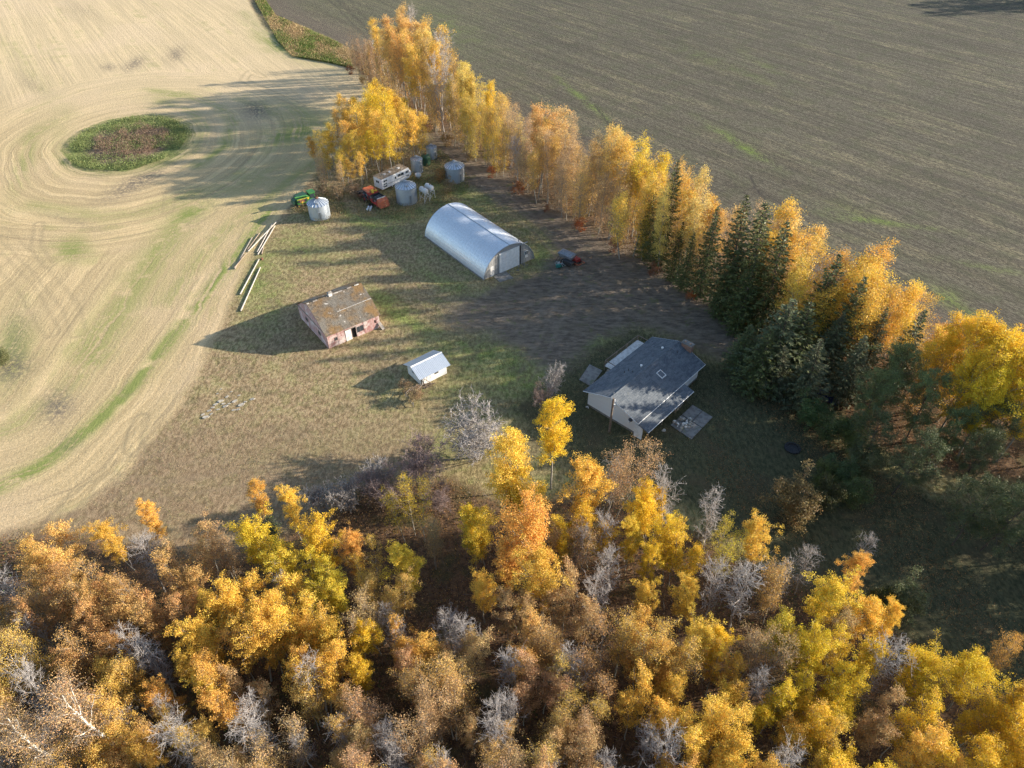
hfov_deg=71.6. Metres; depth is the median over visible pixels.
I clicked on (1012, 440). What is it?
poplar tree
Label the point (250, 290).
log pole
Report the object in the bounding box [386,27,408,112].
aspen tree
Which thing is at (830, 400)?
blue tarp
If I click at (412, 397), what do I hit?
bush
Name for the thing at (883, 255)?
aspen tree
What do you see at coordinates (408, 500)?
aspen tree
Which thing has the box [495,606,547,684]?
aspen tree
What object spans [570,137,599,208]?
aspen tree
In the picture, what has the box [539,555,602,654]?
aspen tree
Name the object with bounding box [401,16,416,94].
aspen tree
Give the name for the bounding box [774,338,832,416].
spruce tree
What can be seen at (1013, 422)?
pine tree
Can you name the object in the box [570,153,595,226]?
aspen tree
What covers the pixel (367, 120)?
aspen tree
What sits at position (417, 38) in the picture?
aspen tree
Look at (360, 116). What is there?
aspen tree
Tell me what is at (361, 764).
aspen tree
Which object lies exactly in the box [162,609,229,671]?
aspen tree
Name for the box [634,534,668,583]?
aspen tree
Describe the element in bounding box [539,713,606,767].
aspen tree
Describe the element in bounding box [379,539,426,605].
aspen tree
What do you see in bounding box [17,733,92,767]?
aspen tree
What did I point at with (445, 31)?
aspen tree
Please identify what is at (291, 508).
aspen tree
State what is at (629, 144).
aspen tree
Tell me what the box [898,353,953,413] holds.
aspen tree
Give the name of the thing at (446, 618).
bare tree
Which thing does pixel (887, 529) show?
fallen leaves
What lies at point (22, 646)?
aspen tree
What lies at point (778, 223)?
aspen tree
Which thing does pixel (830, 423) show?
leafy shrub
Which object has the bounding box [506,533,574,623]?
aspen tree
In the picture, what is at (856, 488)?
leafy shrub
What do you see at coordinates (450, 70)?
aspen tree
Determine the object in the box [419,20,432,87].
aspen tree
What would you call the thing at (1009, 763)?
aspen tree
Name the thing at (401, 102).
aspen tree
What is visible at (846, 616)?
aspen tree
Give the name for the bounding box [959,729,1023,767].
aspen tree
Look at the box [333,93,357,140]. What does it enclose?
aspen tree
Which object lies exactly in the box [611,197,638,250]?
aspen tree
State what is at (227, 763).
aspen tree
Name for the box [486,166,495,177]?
bush
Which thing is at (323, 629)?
aspen tree
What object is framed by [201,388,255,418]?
rock pile
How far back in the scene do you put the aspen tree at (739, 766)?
57.03 m
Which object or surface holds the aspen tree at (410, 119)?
on the yard at (478, 364)
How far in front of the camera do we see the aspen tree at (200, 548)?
71.41 m
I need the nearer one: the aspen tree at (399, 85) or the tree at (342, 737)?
the tree at (342, 737)
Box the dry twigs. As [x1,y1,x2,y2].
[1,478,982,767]
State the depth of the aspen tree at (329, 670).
62.32 m
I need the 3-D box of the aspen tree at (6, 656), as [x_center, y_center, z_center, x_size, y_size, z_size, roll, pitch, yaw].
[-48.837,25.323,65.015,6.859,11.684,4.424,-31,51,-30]
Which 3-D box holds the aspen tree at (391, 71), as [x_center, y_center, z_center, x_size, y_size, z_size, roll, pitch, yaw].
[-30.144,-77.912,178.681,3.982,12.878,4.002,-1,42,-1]
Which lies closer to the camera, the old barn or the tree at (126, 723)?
the tree at (126, 723)
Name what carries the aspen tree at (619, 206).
on the driveway
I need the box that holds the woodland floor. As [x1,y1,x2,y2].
[0,49,1023,767]
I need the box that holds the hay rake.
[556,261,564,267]
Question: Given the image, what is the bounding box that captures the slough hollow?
[65,114,193,172]
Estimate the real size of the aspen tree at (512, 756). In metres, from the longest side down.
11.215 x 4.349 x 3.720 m
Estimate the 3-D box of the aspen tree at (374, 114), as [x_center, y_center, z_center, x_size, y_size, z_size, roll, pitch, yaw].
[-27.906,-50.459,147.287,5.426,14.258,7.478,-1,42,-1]
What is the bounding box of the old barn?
[296,282,384,348]
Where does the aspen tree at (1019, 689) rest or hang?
on the woodland floor
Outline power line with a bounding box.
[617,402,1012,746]
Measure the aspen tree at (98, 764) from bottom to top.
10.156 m
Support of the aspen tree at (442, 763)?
on the woodland floor
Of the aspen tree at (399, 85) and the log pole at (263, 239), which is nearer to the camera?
the log pole at (263, 239)
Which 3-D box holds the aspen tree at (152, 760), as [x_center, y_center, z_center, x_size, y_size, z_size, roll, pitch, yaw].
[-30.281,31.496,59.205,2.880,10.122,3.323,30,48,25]
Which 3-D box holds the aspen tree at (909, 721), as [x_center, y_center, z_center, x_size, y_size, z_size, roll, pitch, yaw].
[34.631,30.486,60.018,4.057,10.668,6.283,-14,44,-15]
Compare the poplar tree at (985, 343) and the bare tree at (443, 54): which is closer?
the poplar tree at (985, 343)
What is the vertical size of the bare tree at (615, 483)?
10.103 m
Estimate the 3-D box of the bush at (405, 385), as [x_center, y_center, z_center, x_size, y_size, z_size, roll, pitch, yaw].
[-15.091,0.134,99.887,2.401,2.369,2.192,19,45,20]
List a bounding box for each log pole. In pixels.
[234,237,251,268]
[240,259,258,294]
[240,267,260,310]
[248,221,276,251]
[257,223,272,252]
[257,225,274,254]
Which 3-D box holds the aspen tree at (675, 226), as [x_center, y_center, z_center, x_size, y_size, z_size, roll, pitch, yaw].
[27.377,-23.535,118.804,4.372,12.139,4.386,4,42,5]
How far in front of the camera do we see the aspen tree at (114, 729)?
57.07 m
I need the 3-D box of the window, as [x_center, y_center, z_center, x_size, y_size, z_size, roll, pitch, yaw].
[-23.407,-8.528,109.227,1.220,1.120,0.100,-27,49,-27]
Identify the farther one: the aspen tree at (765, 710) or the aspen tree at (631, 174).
the aspen tree at (631, 174)
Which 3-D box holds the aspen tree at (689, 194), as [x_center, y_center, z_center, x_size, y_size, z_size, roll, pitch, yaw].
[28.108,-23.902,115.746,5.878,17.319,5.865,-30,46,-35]
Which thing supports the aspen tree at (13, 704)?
on the woodland floor
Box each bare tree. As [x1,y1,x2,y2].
[0,562,36,631]
[0,738,26,767]
[1,651,65,728]
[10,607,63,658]
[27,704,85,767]
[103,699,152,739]
[108,621,169,683]
[123,530,165,592]
[127,632,179,696]
[147,703,205,767]
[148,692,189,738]
[225,695,279,765]
[233,686,270,736]
[272,569,296,609]
[285,723,317,767]
[291,645,327,711]
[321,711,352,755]
[365,716,400,767]
[374,601,396,649]
[376,724,415,767]
[386,614,409,653]
[399,63,420,114]
[406,3,417,43]
[418,38,426,114]
[421,741,453,767]
[425,51,446,136]
[428,602,466,654]
[432,31,453,116]
[434,28,454,108]
[438,50,456,129]
[446,609,482,659]
[476,715,519,759]
[478,687,520,742]
[495,639,527,696]
[495,685,530,737]
[507,133,523,182]
[539,756,566,767]
[545,641,591,694]
[570,517,598,571]
[575,567,613,632]
[585,508,619,568]
[591,745,627,767]
[593,542,624,604]
[598,450,630,514]
[628,717,664,767]
[640,715,689,767]
[651,461,686,527]
[693,485,725,550]
[697,554,734,620]
[719,554,769,630]
[741,661,776,706]
[767,554,795,609]
[767,727,806,767]
[792,544,825,594]
[843,530,879,580]
[854,628,920,703]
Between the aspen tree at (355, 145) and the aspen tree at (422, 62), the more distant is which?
the aspen tree at (422, 62)
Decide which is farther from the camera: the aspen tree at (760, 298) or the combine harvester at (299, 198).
the combine harvester at (299, 198)
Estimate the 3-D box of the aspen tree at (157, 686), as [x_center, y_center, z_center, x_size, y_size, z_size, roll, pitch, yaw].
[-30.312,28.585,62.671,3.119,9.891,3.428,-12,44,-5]
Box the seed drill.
[555,249,576,266]
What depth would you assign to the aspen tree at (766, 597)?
69.78 m
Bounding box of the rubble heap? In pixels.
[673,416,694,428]
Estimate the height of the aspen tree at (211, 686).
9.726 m
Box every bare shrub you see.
[298,477,336,514]
[322,473,360,512]
[338,458,407,509]
[349,452,389,492]
[392,427,452,486]
[421,478,452,514]
[438,383,507,466]
[531,377,556,409]
[538,361,566,394]
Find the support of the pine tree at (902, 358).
on the woodland floor
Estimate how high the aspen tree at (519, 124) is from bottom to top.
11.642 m
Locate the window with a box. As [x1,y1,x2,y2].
[356,325,363,332]
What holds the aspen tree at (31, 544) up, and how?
on the woodland floor
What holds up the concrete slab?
on the yard at (478, 364)
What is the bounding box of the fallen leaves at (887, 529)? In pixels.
[706,389,1023,689]
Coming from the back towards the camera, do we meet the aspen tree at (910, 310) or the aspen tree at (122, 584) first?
the aspen tree at (910, 310)
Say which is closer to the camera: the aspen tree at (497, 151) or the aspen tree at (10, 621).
the aspen tree at (10, 621)
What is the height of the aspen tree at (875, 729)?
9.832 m
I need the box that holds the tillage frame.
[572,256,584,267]
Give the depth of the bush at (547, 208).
138.51 m
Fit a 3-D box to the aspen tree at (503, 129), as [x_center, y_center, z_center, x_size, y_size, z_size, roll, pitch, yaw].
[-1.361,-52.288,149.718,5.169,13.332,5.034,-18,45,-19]
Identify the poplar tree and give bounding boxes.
[893,641,960,711]
[902,309,1008,410]
[928,629,1023,712]
[931,336,1005,442]
[934,309,1023,422]
[952,322,1023,432]
[957,350,1023,458]
[970,328,1023,447]
[996,384,1023,461]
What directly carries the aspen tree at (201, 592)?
on the woodland floor
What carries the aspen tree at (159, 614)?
on the woodland floor
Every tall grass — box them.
[255,0,352,66]
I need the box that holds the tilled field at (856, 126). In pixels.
[266,0,1023,385]
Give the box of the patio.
[671,405,711,439]
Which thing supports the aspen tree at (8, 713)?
on the woodland floor
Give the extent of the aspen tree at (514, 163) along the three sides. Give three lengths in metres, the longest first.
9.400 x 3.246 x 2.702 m
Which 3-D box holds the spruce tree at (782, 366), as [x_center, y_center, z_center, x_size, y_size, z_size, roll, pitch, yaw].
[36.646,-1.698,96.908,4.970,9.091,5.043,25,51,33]
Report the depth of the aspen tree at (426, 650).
64.67 m
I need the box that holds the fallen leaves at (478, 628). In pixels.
[2,480,970,767]
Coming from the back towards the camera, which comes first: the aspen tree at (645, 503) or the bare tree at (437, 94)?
the bare tree at (437, 94)
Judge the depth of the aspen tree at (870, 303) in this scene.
95.52 m
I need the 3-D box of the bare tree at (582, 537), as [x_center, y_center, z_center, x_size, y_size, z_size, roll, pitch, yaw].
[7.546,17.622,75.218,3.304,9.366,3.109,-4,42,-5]
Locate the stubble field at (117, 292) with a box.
[0,0,368,532]
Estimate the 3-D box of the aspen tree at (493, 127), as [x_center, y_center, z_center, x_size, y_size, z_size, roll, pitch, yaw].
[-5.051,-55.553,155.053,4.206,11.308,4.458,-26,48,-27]
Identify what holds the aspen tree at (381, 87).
on the yard at (478, 364)
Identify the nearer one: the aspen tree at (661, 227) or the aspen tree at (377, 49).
the aspen tree at (661, 227)
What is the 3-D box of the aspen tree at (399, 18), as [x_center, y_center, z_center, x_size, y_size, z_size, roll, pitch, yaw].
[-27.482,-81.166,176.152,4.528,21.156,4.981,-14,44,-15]
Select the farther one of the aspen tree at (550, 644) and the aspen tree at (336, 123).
the aspen tree at (336, 123)
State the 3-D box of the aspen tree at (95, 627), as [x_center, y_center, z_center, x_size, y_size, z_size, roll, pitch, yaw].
[-38.865,24.564,65.938,4.786,11.532,7.637,3,42,3]
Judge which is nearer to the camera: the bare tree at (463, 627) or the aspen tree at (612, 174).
the bare tree at (463, 627)
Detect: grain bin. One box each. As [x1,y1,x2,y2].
[307,197,330,221]
[395,180,417,205]
[410,155,422,173]
[426,143,437,159]
[444,160,464,183]
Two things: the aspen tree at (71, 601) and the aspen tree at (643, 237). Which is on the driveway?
the aspen tree at (643, 237)
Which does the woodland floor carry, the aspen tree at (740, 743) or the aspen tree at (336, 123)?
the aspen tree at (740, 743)
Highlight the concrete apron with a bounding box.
[493,271,512,281]
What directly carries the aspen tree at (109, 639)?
on the woodland floor
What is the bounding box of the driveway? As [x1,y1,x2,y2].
[432,125,757,372]
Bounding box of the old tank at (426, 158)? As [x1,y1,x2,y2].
[421,153,430,165]
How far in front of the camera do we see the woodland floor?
74.26 m
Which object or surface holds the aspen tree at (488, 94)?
on the woodland floor
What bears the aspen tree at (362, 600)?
on the woodland floor
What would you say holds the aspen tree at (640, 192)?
on the woodland floor
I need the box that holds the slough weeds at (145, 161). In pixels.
[68,114,192,170]
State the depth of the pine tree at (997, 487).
75.70 m
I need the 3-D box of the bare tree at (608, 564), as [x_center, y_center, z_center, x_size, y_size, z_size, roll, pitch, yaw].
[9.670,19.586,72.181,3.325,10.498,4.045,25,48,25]
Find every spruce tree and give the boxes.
[631,192,657,262]
[640,159,682,272]
[662,222,685,282]
[670,232,697,292]
[682,205,721,299]
[701,194,751,316]
[704,250,740,320]
[708,202,780,328]
[718,254,761,337]
[719,324,755,376]
[725,328,778,402]
[727,298,808,402]
[739,220,796,337]
[763,345,793,401]
[766,301,820,396]
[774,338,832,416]
[793,254,843,354]
[800,312,849,386]
[808,276,868,382]
[822,334,871,409]
[845,307,888,386]
[874,309,927,398]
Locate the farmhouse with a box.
[583,337,705,439]
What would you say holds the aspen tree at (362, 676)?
on the woodland floor
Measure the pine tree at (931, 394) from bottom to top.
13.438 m
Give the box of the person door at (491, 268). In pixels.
[490,266,493,276]
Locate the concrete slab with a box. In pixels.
[579,364,601,385]
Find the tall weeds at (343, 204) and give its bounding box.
[292,151,468,222]
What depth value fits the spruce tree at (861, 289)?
96.10 m
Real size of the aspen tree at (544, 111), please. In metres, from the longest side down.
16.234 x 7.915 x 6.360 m
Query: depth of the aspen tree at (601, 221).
128.30 m
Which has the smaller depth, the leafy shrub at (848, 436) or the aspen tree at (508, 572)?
the aspen tree at (508, 572)
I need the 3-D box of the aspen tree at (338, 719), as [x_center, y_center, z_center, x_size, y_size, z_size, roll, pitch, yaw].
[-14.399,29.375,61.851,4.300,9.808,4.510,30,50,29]
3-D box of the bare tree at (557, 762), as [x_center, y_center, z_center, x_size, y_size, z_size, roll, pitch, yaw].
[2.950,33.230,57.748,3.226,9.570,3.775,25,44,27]
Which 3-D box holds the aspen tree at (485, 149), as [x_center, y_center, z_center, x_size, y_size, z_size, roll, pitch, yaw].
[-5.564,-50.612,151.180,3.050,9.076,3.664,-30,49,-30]
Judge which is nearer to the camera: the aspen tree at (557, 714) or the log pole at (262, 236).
the aspen tree at (557, 714)
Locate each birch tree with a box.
[0,691,71,767]
[31,666,123,763]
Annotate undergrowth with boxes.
[0,476,1021,767]
[347,20,1023,479]
[349,43,1023,476]
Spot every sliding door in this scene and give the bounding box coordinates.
[345,329,351,340]
[499,246,519,272]
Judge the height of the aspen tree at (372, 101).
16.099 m
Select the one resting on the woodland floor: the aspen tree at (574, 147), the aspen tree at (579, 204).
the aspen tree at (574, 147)
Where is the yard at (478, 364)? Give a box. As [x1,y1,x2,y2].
[0,0,1023,701]
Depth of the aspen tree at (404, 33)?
166.89 m
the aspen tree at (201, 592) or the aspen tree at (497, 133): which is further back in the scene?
the aspen tree at (497, 133)
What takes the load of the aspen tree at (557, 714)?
on the woodland floor
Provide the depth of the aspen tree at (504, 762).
54.35 m
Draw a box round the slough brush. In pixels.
[93,121,168,155]
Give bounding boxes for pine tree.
[846,404,900,468]
[850,364,906,431]
[868,339,929,417]
[886,424,957,494]
[894,365,964,437]
[928,401,982,463]
[939,470,1016,545]
[952,423,1014,494]
[965,396,1023,468]
[970,476,1023,558]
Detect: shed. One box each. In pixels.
[403,350,449,384]
[424,202,534,279]
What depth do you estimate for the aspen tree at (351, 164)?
140.69 m
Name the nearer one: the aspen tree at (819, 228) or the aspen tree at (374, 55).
the aspen tree at (819, 228)
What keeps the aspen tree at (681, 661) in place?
on the woodland floor
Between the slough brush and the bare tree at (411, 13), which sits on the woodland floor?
the bare tree at (411, 13)
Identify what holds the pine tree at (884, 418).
on the yard at (478, 364)
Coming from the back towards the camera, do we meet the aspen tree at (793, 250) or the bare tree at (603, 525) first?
the aspen tree at (793, 250)
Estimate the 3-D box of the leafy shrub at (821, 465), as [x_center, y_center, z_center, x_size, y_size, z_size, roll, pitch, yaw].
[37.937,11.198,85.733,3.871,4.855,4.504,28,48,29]
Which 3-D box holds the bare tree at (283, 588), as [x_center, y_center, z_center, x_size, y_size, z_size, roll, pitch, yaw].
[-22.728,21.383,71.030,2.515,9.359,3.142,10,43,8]
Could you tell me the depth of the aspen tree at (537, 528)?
68.08 m
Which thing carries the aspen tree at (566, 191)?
on the driveway
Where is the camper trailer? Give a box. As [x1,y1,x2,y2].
[373,164,410,189]
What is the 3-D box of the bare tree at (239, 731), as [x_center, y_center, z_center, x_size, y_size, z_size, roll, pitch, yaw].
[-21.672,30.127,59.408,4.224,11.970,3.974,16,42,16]
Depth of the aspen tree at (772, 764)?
55.34 m
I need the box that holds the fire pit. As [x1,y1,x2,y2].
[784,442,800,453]
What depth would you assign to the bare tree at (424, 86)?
171.10 m
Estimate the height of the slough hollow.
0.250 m
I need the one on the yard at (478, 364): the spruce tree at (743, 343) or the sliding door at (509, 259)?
the spruce tree at (743, 343)
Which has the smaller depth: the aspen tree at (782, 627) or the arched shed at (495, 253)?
the aspen tree at (782, 627)
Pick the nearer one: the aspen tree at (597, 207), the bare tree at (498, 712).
the bare tree at (498, 712)
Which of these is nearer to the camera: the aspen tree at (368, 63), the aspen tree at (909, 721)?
the aspen tree at (909, 721)
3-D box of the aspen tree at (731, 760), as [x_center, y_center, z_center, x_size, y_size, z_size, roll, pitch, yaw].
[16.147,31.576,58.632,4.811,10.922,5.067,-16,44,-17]
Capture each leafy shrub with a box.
[0,346,10,365]
[255,515,281,543]
[753,459,824,536]
[796,386,834,432]
[806,471,849,514]
[809,458,843,490]
[813,403,857,447]
[817,450,861,486]
[826,405,873,457]
[838,467,876,510]
[845,437,889,482]
[865,582,899,617]
[879,565,931,625]
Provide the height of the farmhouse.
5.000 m
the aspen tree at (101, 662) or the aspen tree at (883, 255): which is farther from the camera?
the aspen tree at (883, 255)
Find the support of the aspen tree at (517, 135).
on the driveway
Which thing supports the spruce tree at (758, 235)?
on the driveway
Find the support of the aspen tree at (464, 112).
on the driveway
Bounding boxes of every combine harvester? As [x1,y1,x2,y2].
[291,189,317,208]
[357,185,389,208]
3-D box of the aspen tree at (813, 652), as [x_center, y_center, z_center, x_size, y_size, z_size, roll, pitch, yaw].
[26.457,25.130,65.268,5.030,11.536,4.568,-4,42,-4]
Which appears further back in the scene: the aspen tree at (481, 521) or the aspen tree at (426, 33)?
the aspen tree at (426, 33)
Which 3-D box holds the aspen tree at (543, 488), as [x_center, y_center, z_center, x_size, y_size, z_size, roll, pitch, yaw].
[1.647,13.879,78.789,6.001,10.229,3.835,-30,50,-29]
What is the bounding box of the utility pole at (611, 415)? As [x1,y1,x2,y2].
[608,398,616,431]
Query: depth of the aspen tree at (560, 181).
133.96 m
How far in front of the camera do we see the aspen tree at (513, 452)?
74.21 m
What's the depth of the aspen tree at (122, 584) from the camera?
66.57 m
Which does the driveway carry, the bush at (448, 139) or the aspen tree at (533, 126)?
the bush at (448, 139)
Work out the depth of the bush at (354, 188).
142.41 m
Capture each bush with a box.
[314,179,328,193]
[330,184,343,199]
[344,65,355,73]
[346,180,359,199]
[397,375,413,394]
[406,390,419,401]
[410,383,423,398]
[422,122,433,132]
[432,167,445,182]
[439,131,454,146]
[441,175,455,194]
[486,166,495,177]
[509,181,525,193]
[543,204,550,212]
[572,216,588,231]
[608,237,621,252]
[647,261,660,275]
[685,289,697,300]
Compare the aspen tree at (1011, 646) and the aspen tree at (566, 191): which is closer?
the aspen tree at (1011, 646)
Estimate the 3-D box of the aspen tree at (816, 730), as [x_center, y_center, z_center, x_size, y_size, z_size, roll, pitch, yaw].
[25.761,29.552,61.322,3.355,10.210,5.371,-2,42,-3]
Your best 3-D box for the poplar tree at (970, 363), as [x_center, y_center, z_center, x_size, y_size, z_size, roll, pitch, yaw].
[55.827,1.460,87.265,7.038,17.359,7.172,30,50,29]
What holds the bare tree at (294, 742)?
on the woodland floor
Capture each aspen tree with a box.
[0,596,13,628]
[0,606,35,688]
[0,615,64,700]
[0,622,18,685]
[0,651,26,742]
[0,677,29,748]
[0,681,28,764]
[0,733,21,767]
[5,548,88,648]
[10,560,63,631]
[14,555,65,604]
[15,532,75,581]
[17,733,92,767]
[27,665,101,766]
[29,519,94,585]
[46,589,120,691]
[47,567,119,645]
[49,556,113,623]
[51,623,110,695]
[54,573,88,630]
[61,755,94,767]
[62,574,152,652]
[62,707,122,760]
[62,711,141,767]
[80,517,134,570]
[80,655,152,742]
[87,650,144,715]
[87,761,110,767]
[93,610,175,676]
[94,715,163,767]
[96,595,167,661]
[101,650,146,708]
[106,568,160,633]
[122,725,168,767]
[135,498,169,540]
[135,586,212,651]
[139,673,191,724]
[148,545,211,620]
[152,704,220,757]
[155,507,225,593]
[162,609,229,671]
[168,644,212,690]
[179,656,226,721]
[181,621,255,706]
[191,737,254,767]
[195,569,252,643]
[195,587,226,649]
[195,687,253,734]
[197,741,245,767]
[202,518,246,586]
[215,662,281,738]
[219,746,275,767]
[222,501,287,585]
[225,601,294,681]
[233,567,295,635]
[241,706,311,767]
[246,476,272,522]
[250,596,316,675]
[252,753,286,767]
[256,538,309,598]
[256,569,311,651]
[272,483,307,540]
[281,625,357,711]
[285,638,320,703]
[285,661,327,730]
[287,508,343,577]
[296,538,336,611]
[297,588,346,662]
[297,599,349,684]
[303,135,320,168]
[305,557,349,630]
[311,129,333,178]
[313,152,328,184]
[321,121,341,168]
[323,677,375,746]
[325,98,354,153]
[325,757,389,767]
[328,717,375,767]
[332,134,351,182]
[332,520,364,588]
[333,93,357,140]
[335,161,345,190]
[337,683,393,756]
[338,118,358,165]
[338,577,386,655]
[338,737,382,767]
[341,151,365,191]
[343,100,369,165]
[343,129,368,183]
[343,533,385,598]
[344,652,376,700]
[345,43,355,66]
[348,616,384,662]
[349,82,379,128]
[357,39,367,63]
[359,563,424,631]
[361,86,381,155]
[361,100,382,165]
[362,53,374,83]
[363,40,370,77]
[363,119,395,172]
[365,39,377,73]
[366,18,384,76]
[366,76,381,134]
[366,109,385,170]
[370,58,381,87]
[372,45,387,79]
[372,108,404,165]
[374,14,399,89]
[374,87,403,157]
[375,27,390,87]
[375,43,382,75]
[375,57,388,91]
[375,84,391,114]
[376,26,397,86]
[379,474,433,542]
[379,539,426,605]
[382,86,405,151]
[382,693,449,765]
[385,51,398,94]
[385,613,423,673]
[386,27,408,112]
[387,63,399,98]
[388,18,413,98]
[388,653,446,708]
[389,639,429,716]
[390,107,419,165]
[390,628,442,673]
[392,12,405,94]
[392,93,412,142]
[394,1,422,89]
[394,53,409,101]
[395,28,421,108]
[396,29,419,106]
[397,101,431,155]
[400,41,425,119]
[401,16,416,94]
[402,18,423,101]
[405,669,472,742]
[406,109,425,154]
[408,28,430,114]
[410,752,465,767]
[412,742,451,766]
[416,26,444,119]
[416,680,451,742]
[418,34,443,123]
[418,515,445,569]
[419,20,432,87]
[420,12,437,88]
[420,39,448,129]
[424,49,448,126]
[426,66,441,131]
[427,23,456,98]
[429,658,480,717]
[431,624,495,691]
[441,45,460,120]
[441,71,473,134]
[446,71,460,112]
[446,75,462,140]
[448,82,464,146]
[453,63,480,132]
[454,709,525,762]
[455,97,478,153]
[456,500,494,567]
[457,60,482,108]
[457,81,487,140]
[459,116,476,153]
[461,505,498,571]
[463,73,478,120]
[467,122,481,161]
[468,566,505,622]
[473,107,483,148]
[475,736,511,767]
[475,749,521,767]
[480,95,504,150]
[480,127,491,165]
[481,80,498,148]
[481,104,496,149]
[481,426,541,534]
[484,90,509,152]
[485,741,527,767]
[487,126,512,176]
[487,481,557,582]
[490,116,505,170]
[491,532,526,608]
[491,583,548,655]
[493,103,515,165]
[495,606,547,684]
[496,96,524,151]
[498,99,512,150]
[500,460,543,540]
[502,109,515,166]
[503,479,548,546]
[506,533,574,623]
[508,649,575,725]
[510,125,522,171]
[510,138,522,179]
[511,113,527,155]
[512,141,534,193]
[513,735,562,767]
[513,744,553,767]
[521,133,560,203]
[522,112,536,158]
[524,103,544,179]
[529,101,562,181]
[529,621,570,673]
[530,108,546,168]
[531,618,566,685]
[532,394,574,489]
[534,103,573,193]
[535,116,560,197]
[535,127,577,204]
[537,702,577,753]
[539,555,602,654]
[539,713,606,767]
[541,106,557,179]
[541,120,580,196]
[544,651,613,725]
[546,513,593,570]
[547,514,599,593]
[550,156,572,216]
[551,126,569,177]
[554,111,580,179]
[554,129,581,199]
[555,450,618,519]
[558,132,586,198]
[558,153,590,217]
[561,131,579,185]
[561,702,608,763]
[563,720,609,767]
[565,610,624,716]
[568,498,615,573]
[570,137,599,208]
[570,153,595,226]
[581,137,608,216]
[586,128,608,205]
[587,143,612,211]
[588,158,609,222]
[589,172,617,234]
[595,435,673,519]
[598,123,628,214]
[598,123,632,223]
[599,175,661,258]
[600,158,635,239]
[602,605,640,677]
[604,145,636,212]
[606,511,646,572]
[611,137,642,231]
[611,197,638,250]
[613,135,664,230]
[613,657,680,753]
[617,627,673,708]
[621,601,687,683]
[622,485,655,543]
[623,160,649,242]
[627,616,681,703]
[630,132,673,236]
[630,575,661,620]
[632,205,654,259]
[634,475,667,542]
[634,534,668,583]
[635,171,665,243]
[644,166,670,218]
[647,509,683,569]
[648,201,673,263]
[649,671,687,733]
[650,180,674,273]
[654,512,708,592]
[654,749,699,767]
[655,173,675,239]
[659,634,704,699]
[663,212,685,269]
[666,165,722,259]
[668,571,700,631]
[669,175,692,251]
[671,185,702,282]
[671,691,751,765]
[672,156,706,246]
[673,720,750,767]
[676,602,726,665]
[677,164,713,266]
[687,230,709,289]
[695,694,762,766]
[697,623,744,680]
[698,209,718,269]
[701,510,757,577]
[702,636,752,708]
[707,203,748,275]
[714,675,755,736]
[717,197,768,270]
[726,759,749,767]
[731,621,808,684]
[736,270,772,317]
[741,508,784,571]
[745,751,790,767]
[749,676,800,736]
[750,197,798,287]
[752,557,793,623]
[754,244,796,316]
[758,605,811,677]
[761,216,788,254]
[768,253,824,330]
[769,697,830,756]
[774,200,829,271]
[774,244,853,315]
[775,257,852,339]
[776,226,834,302]
[776,613,840,684]
[786,648,862,720]
[789,690,837,757]
[798,711,860,767]
[800,604,865,667]
[801,564,864,631]
[805,283,894,348]
[811,743,898,767]
[814,663,871,734]
[819,251,886,332]
[820,617,897,692]
[823,749,858,767]
[834,550,876,604]
[835,252,881,325]
[838,237,900,338]
[838,594,887,645]
[846,682,911,759]
[848,270,906,360]
[856,259,927,349]
[868,594,904,644]
[874,285,925,360]
[880,684,959,767]
[884,297,947,387]
[887,292,944,357]
[888,717,969,767]
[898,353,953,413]
[909,334,964,413]
[916,311,966,377]
[945,684,1023,755]
[958,684,1023,760]
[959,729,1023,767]
[982,627,1023,683]
[984,751,1023,767]
[986,684,1023,755]
[990,679,1023,734]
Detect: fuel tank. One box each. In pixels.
[419,186,429,200]
[424,183,434,199]
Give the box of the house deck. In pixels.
[604,335,646,372]
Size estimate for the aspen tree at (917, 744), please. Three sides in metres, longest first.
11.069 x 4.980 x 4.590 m
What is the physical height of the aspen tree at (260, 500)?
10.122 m
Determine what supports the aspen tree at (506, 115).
on the woodland floor
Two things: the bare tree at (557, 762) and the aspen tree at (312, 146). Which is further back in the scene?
the aspen tree at (312, 146)
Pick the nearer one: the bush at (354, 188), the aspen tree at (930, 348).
the aspen tree at (930, 348)
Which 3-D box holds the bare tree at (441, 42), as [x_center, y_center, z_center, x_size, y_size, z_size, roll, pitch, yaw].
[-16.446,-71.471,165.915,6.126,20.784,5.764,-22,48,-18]
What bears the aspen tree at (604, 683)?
on the woodland floor
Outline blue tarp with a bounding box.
[813,389,839,405]
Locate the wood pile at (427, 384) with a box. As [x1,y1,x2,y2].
[420,379,434,388]
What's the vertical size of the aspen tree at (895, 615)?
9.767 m
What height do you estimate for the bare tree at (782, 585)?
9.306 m
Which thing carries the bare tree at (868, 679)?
on the woodland floor
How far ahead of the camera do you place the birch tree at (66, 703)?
54.86 m
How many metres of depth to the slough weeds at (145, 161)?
162.24 m
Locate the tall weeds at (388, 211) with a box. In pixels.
[292,149,469,222]
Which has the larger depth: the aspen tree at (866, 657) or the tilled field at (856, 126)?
the tilled field at (856, 126)
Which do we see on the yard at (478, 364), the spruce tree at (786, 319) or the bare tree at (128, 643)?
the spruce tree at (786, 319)

